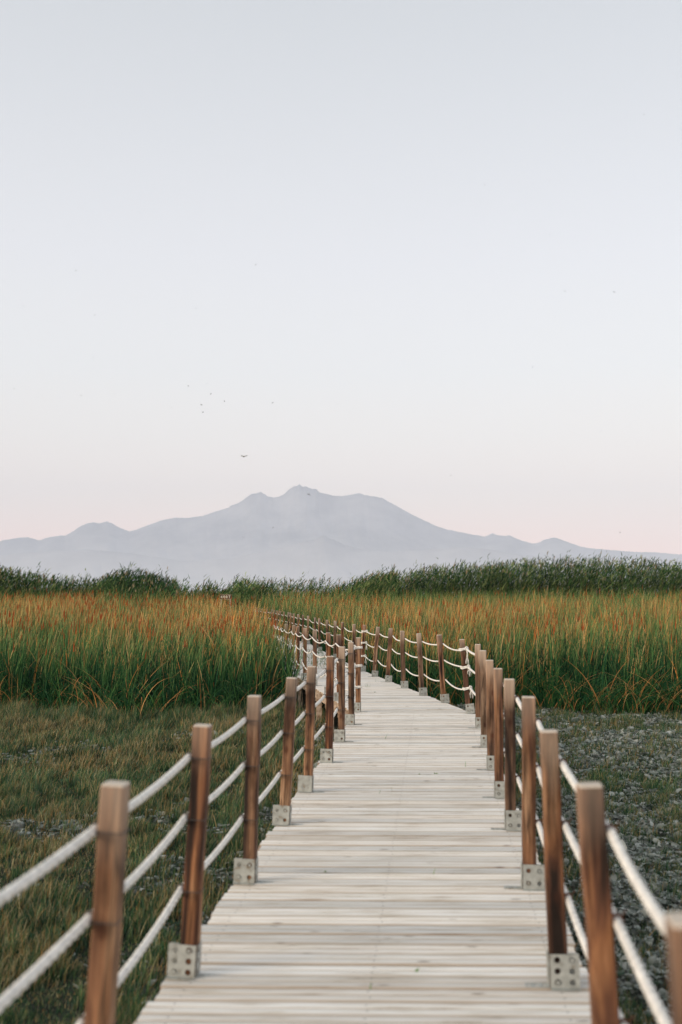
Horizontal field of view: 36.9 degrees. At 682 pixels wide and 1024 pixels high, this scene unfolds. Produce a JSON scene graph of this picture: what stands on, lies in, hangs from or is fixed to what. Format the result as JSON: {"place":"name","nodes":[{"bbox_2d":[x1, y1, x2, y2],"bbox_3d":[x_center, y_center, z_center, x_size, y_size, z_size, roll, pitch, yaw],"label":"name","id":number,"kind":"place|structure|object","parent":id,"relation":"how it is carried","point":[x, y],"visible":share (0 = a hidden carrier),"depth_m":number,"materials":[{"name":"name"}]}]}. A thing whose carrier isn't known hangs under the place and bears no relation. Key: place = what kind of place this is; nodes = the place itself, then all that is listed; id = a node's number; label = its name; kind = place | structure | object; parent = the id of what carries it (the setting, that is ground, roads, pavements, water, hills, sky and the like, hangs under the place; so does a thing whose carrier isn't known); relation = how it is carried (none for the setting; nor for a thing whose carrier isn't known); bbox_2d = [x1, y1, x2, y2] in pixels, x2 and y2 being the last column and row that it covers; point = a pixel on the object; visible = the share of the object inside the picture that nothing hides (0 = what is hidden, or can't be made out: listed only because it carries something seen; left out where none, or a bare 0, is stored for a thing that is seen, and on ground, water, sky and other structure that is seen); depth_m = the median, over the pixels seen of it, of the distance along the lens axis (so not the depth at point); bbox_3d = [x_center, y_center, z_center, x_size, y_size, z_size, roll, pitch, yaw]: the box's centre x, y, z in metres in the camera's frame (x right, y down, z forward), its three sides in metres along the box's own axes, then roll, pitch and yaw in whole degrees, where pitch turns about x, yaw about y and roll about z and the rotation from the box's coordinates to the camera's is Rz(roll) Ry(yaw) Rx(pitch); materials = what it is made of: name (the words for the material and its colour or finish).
{"place":"outdoors","nodes":[
{"label":"outdoors","id":0,"kind":"place"},
{"bbox_2d":[0,694,337,1023],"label":"grass","id":1,"kind":"structure","parent":0,"point":[138,739],"depth_m":10.44,"materials":[{"name":"green plant"}]},
{"bbox_2d":[0,536,680,598],"bbox_3d":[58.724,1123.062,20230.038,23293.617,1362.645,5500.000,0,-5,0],"label":"foothills","id":2,"kind":"structure","parent":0,"point":[320,557],"depth_m":19983.79,"materials":[{"name":"grey"}]},
{"bbox_2d":[0,484,681,566],"bbox_3d":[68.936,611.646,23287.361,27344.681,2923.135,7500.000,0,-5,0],"label":"mountain","id":3,"kind":"structure","parent":0,"point":[295,514],"depth_m":24360.20,"materials":[{"name":"stone"}]},
{"bbox_2d":[0,689,681,1023],"bbox_3d":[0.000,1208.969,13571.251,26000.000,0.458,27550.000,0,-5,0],"label":"ground","id":4,"kind":"structure","parent":0,"point":[583,956],"depth_m":7.93,"materials":[{"name":"soil"}]},
{"bbox_2d":[0,563,141,610],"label":"reed bed","id":5,"kind":"object","parent":4,"relation":"on","point":[12,582],"visible":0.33,"depth_m":59.00,"materials":[{"name":"green plant"}]},
{"bbox_2d":[94,562,192,612],"bbox_3d":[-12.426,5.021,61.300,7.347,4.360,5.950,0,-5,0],"label":"reed bed","id":6,"kind":"object","parent":4,"relation":"on","point":[143,579],"visible":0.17,"depth_m":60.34,"materials":[{"name":"green plant"}]},
{"bbox_2d":[0,584,331,716],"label":"cattail bed","id":7,"kind":"object","parent":4,"relation":"on","point":[128,656],"visible":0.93,"depth_m":22.21,"materials":[{"name":"green plant"}]},
{"bbox_2d":[176,575,231,606],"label":"reed bed","id":8,"kind":"object","parent":4,"relation":"on","point":[210,587],"visible":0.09,"depth_m":58.85,"materials":[{"name":"green plant"}]},
{"bbox_2d":[220,594,230,611],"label":"sign board","id":9,"kind":"object","parent":4,"relation":"on","point":[222,596],"visible":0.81,"depth_m":49.82,"materials":[{"name":"brown wood"}]},
{"bbox_2d":[217,563,403,615],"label":"reed bed","id":10,"kind":"object","parent":4,"relation":"on","point":[376,583],"visible":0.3,"depth_m":58.28,"materials":[{"name":"green plant"}]},
{"bbox_2d":[0,703,681,1023],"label":"mud flakes","id":11,"kind":"object","parent":4,"relation":"on","point":[642,913],"visible":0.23,"depth_m":9.53,"materials":[{"name":"grey soil"}]},
{"bbox_2d":[133,635,590,1023],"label":"boardwalk","id":12,"kind":"structure","parent":4,"relation":"on","point":[378,905],"depth_m":5.25,"materials":[{"name":"beige wood"}]},
{"bbox_2d":[75,780,129,1023],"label":"rope post","id":13,"kind":"object","parent":12,"relation":"on","point":[105,922],"visible":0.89,"depth_m":2.93,"materials":[{"name":"brown wood"}]},
{"bbox_2d":[0,663,361,1012],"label":"rope","id":14,"kind":"object","parent":13,"relation":"attached to","point":[22,983],"visible":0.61,"depth_m":2.94,"materials":[{"name":"fabric"}]},
{"bbox_2d":[0,645,361,906],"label":"rope","id":15,"kind":"object","parent":13,"relation":"attached to","point":[15,888],"visible":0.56,"depth_m":2.91,"materials":[{"name":"fabric"}]},
{"bbox_2d":[76,684,361,1023],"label":"rope","id":16,"kind":"object","parent":13,"relation":"attached to","point":[126,969],"visible":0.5,"depth_m":4.15,"materials":[{"name":"fabric"}]},
{"bbox_2d":[165,723,220,980],"bbox_3d":[-0.588,1.422,4.309,0.217,1.032,0.104,2,-5,5],"label":"rope post","id":17,"kind":"object","parent":12,"relation":"on","point":[184,961],"visible":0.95,"depth_m":4.29,"materials":[{"name":"brown wood"}]},
{"bbox_2d":[233,695,272,884],"bbox_3d":[-0.474,1.550,5.736,0.217,1.027,0.104,1,-5,5],"label":"rope post","id":18,"kind":"object","parent":12,"relation":"on","point":[246,870],"visible":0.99,"depth_m":5.71,"materials":[{"name":"brown wood"}]},
{"bbox_2d":[283,624,287,652],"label":"rope post","id":19,"kind":"object","parent":12,"relation":"on","point":[286,626],"visible":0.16,"depth_m":24.77,"materials":[{"name":"brown wood"}]},
{"bbox_2d":[272,677,303,825],"bbox_3d":[-0.348,1.687,7.230,0.217,1.020,0.104,2,-5,5],"label":"rope post","id":20,"kind":"object","parent":12,"relation":"on","point":[282,812],"visible":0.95,"depth_m":7.21,"materials":[{"name":"brown wood"}]},
{"bbox_2d":[290,613,291,638],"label":"rope post","id":21,"kind":"object","parent":12,"relation":"on","point":[290,624],"visible":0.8,"depth_m":41.47,"materials":[{"name":"brown wood"}]},
{"bbox_2d":[291,625,295,669],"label":"rope post","id":22,"kind":"object","parent":12,"relation":"on","point":[293,627],"visible":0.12,"depth_m":23.26,"materials":[{"name":"brown wood"}]},
{"bbox_2d":[295,626,299,675],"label":"rope post","id":23,"kind":"object","parent":12,"relation":"on","point":[298,638],"visible":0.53,"depth_m":22.01,"materials":[{"name":"brown wood"}]},
{"bbox_2d":[300,615,303,642],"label":"rope post","id":24,"kind":"object","parent":12,"relation":"on","point":[302,626],"visible":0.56,"depth_m":38.97,"materials":[{"name":"brown wood"}]},
{"bbox_2d":[301,628,306,679],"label":"rope post","id":25,"kind":"object","parent":12,"relation":"on","point":[305,649],"visible":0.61,"depth_m":20.78,"materials":[{"name":"brown wood"}]},
{"bbox_2d":[307,616,309,643],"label":"rope post","id":26,"kind":"object","parent":12,"relation":"on","point":[308,641],"visible":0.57,"depth_m":37.81,"materials":[{"name":"brown wood"}]},
{"bbox_2d":[297,666,323,792],"bbox_3d":[-0.232,1.796,8.477,0.217,1.023,0.104,1,-5,5],"label":"rope post","id":27,"kind":"object","parent":12,"relation":"on","point":[306,782],"visible":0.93,"depth_m":8.45,"materials":[{"name":"brown wood"}]},
{"bbox_2d":[311,630,321,685],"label":"rope post","id":28,"kind":"object","parent":12,"relation":"on","point":[314,636],"visible":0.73,"depth_m":19.25,"materials":[{"name":"brown wood"}]},
{"bbox_2d":[289,646,347,669],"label":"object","id":29,"kind":"object","parent":12,"relation":"on","point":[321,660],"visible":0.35,"depth_m":26.91,"materials":[{"name":"grey wood"}]},
{"bbox_2d":[318,619,321,650],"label":"rope post","id":30,"kind":"object","parent":12,"relation":"on","point":[319,637],"visible":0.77,"depth_m":33.12,"materials":[{"name":"brown wood"}]},
{"bbox_2d":[324,633,330,693],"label":"rope post","id":31,"kind":"object","parent":12,"relation":"on","point":[328,640],"visible":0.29,"depth_m":17.46,"materials":[{"name":"brown wood"}]},
{"bbox_2d":[320,656,342,762],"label":"rope post","id":32,"kind":"object","parent":12,"relation":"on","point":[327,754],"visible":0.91,"depth_m":10.00,"materials":[{"name":"brown wood"}]},
{"bbox_2d":[333,621,337,657],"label":"rope post","id":33,"kind":"object","parent":12,"relation":"on","point":[334,641],"visible":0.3,"depth_m":28.63,"materials":[{"name":"brown wood"}]},
{"bbox_2d":[334,635,347,700],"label":"rope post","id":34,"kind":"object","parent":12,"relation":"on","point":[338,639],"visible":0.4,"depth_m":16.33,"materials":[{"name":"brown wood"}]},
{"bbox_2d":[274,625,347,650],"bbox_3d":[-0.904,2.628,21.919,0.138,0.105,14.647,1,-5,-8],"label":"rope","id":35,"kind":"object","parent":34,"relation":"attached to","point":[311,638],"visible":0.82,"depth_m":19.05,"materials":[{"name":"fabric"}]},
{"bbox_2d":[276,649,347,690],"bbox_3d":[-0.905,3.205,21.869,0.136,0.144,14.648,1,-5,-8],"label":"rope","id":36,"kind":"object","parent":34,"relation":"attached to","point":[316,674],"visible":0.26,"depth_m":18.05,"materials":[{"name":"fabric"}]},
{"bbox_2d":[277,637,347,667],"bbox_3d":[-0.904,2.886,21.896,0.135,0.105,14.646,1,-5,-8],"label":"rope","id":37,"kind":"object","parent":34,"relation":"attached to","point":[309,652],"visible":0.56,"depth_m":19.76,"materials":[{"name":"fabric"}]},
{"bbox_2d":[341,622,345,662],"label":"rope post","id":38,"kind":"object","parent":12,"relation":"on","point":[342,634],"visible":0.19,"depth_m":26.76,"materials":[{"name":"brown wood"}]},
{"bbox_2d":[334,646,353,741],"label":"rope post","id":39,"kind":"object","parent":12,"relation":"on","point":[339,734],"visible":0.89,"depth_m":11.51,"materials":[{"name":"brown wood"}]},
{"bbox_2d":[345,642,361,724],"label":"rope post","id":40,"kind":"object","parent":12,"relation":"on","point":[350,718],"visible":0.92,"depth_m":13.12,"materials":[{"name":"brown wood"}]},
{"bbox_2d":[352,624,356,668],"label":"rope post","id":41,"kind":"object","parent":12,"relation":"on","point":[354,629],"visible":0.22,"depth_m":24.38,"materials":[{"name":"brown wood"}]},
{"bbox_2d":[354,637,362,711],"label":"rope post","id":42,"kind":"object","parent":12,"relation":"on","point":[357,706],"visible":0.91,"depth_m":14.64,"materials":[{"name":"brown wood"}]},
{"bbox_2d":[361,625,365,671],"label":"rope post","id":43,"kind":"object","parent":12,"relation":"on","point":[363,668],"visible":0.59,"depth_m":23.30,"materials":[{"name":"brown wood"}]},
{"bbox_2d":[258,616,459,666],"bbox_3d":[-0.768,3.743,32.613,0.980,0.461,36.695,1,-5,-10],"label":"rope","id":44,"kind":"object","parent":43,"relation":"attached to","point":[365,642],"visible":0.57,"depth_m":19.90,"materials":[{"name":"fabric"}]},
{"bbox_2d":[260,611,458,650],"bbox_3d":[-0.775,3.444,32.640,0.993,0.372,36.692,1,-5,-9],"label":"rope","id":45,"kind":"object","parent":43,"relation":"attached to","point":[366,631],"visible":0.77,"depth_m":20.82,"materials":[{"name":"fabric"}]},
{"bbox_2d":[273,625,461,689],"bbox_3d":[-0.760,4.055,32.584,0.968,0.493,36.700,1,-5,-10],"label":"rope","id":46,"kind":"object","parent":43,"relation":"attached to","point":[365,662],"visible":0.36,"depth_m":18.69,"materials":[{"name":"fabric"}]},
{"bbox_2d":[368,627,380,676],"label":"rope post","id":47,"kind":"object","parent":12,"relation":"on","point":[374,671],"visible":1,"depth_m":21.56,"materials":[{"name":"brown wood"}]},
{"bbox_2d":[380,628,393,681],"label":"rope post","id":48,"kind":"object","parent":12,"relation":"on","point":[388,677],"visible":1,"depth_m":20.12,"materials":[{"name":"brown wood"}]},
{"bbox_2d":[396,631,407,688],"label":"rope post","id":49,"kind":"object","parent":12,"relation":"on","point":[404,683],"visible":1,"depth_m":18.67,"materials":[{"name":"brown wood"}]},
{"bbox_2d":[416,633,427,695],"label":"rope post","id":50,"kind":"object","parent":12,"relation":"on","point":[422,691],"visible":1,"depth_m":17.20,"materials":[{"name":"brown wood"}]},
{"bbox_2d":[436,635,449,702],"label":"rope post","id":51,"kind":"object","parent":12,"relation":"on","point":[444,697],"visible":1,"depth_m":15.98,"materials":[{"name":"brown wood"}]},
{"bbox_2d":[459,639,474,713],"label":"rope post","id":52,"kind":"object","parent":12,"relation":"on","point":[469,707],"visible":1,"depth_m":14.46,"materials":[{"name":"brown wood"}]},
{"bbox_2d":[462,686,626,1023],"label":"rope","id":53,"kind":"object","parent":52,"relation":"attached to","point":[576,921],"visible":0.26,"depth_m":4.03,"materials":[{"name":"fabric"}]},
{"bbox_2d":[459,646,665,937],"bbox_3d":[1.267,1.466,8.096,0.253,0.264,13.061,0,-5,5],"label":"rope","id":54,"kind":"object","parent":52,"relation":"attached to","point":[655,911],"visible":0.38,"depth_m":2.62,"materials":[{"name":"fabric"}]},
{"bbox_2d":[460,664,671,1023],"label":"rope","id":55,"kind":"object","parent":52,"relation":"attached to","point":[660,1013],"visible":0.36,"depth_m":2.65,"materials":[{"name":"fabric"}]},
{"bbox_2d":[468,644,480,727],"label":"rope post","id":56,"kind":"object","parent":12,"relation":"on","point":[477,689],"visible":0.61,"depth_m":12.76,"materials":[{"name":"brown wood"}]},
{"bbox_2d":[472,650,486,747],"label":"rope post","id":57,"kind":"object","parent":12,"relation":"on","point":[483,734],"visible":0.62,"depth_m":11.06,"materials":[{"name":"brown wood"}]},
{"bbox_2d":[477,660,493,770],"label":"rope post","id":58,"kind":"object","parent":12,"relation":"on","point":[489,717],"visible":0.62,"depth_m":9.56,"materials":[{"name":"brown wood"}]},
{"bbox_2d":[482,668,504,798],"bbox_3d":[1.240,1.772,8.216,0.218,1.023,0.101,0,-5,5],"label":"rope post","id":59,"kind":"object","parent":12,"relation":"on","point":[499,781],"visible":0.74,"depth_m":8.19,"materials":[{"name":"brown wood"}]},
{"bbox_2d":[491,679,521,830],"bbox_3d":[1.141,1.670,7.067,0.217,1.022,0.101,0,-5,5],"label":"rope post","id":60,"kind":"object","parent":12,"relation":"on","point":[512,819],"visible":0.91,"depth_m":7.04,"materials":[{"name":"brown wood"}]},
{"bbox_2d":[504,696,544,890],"bbox_3d":[1.005,1.536,5.618,0.218,1.032,0.101,0,-5,5],"label":"rope post","id":61,"kind":"object","parent":12,"relation":"on","point":[532,876],"visible":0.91,"depth_m":5.59,"materials":[{"name":"brown wood"}]},
{"bbox_2d":[525,729,580,990],"bbox_3d":[0.847,1.416,4.200,0.217,1.021,0.101,-2,-5,5],"label":"rope post","id":62,"kind":"object","parent":12,"relation":"on","point":[563,969],"visible":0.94,"depth_m":4.17,"materials":[{"name":"brown wood"}]},
{"bbox_2d":[576,782,633,1023],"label":"rope post","id":63,"kind":"object","parent":12,"relation":"on","point":[600,936],"visible":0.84,"depth_m":2.92,"materials":[{"name":"brown wood"}]},
{"bbox_2d":[664,912,681,1023],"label":"rope post","id":64,"kind":"object","parent":12,"relation":"on","point":[673,926],"visible":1,"depth_m":1.63,"materials":[{"name":"brown wood"}]},
{"bbox_2d":[237,585,681,715],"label":"cattail bed","id":65,"kind":"object","parent":4,"relation":"on","point":[552,653],"visible":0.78,"depth_m":24.86,"materials":[{"name":"green plant"}]},
{"bbox_2d":[345,550,681,604],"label":"reed bed","id":66,"kind":"object","parent":4,"relation":"on","point":[588,576],"visible":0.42,"depth_m":62.80,"materials":[{"name":"green plant"}]},
{"bbox_2d":[448,700,681,1023],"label":"grass","id":67,"kind":"structure","parent":4,"relation":"on","point":[603,776],"depth_m":11.75,"materials":[{"name":"green plant"}]},
{"bbox_2d":[0,0,681,554],"label":"sky","id":68,"kind":"structure","parent":0,"point":[440,208],"materials":[{"name":"white"}]}
]}

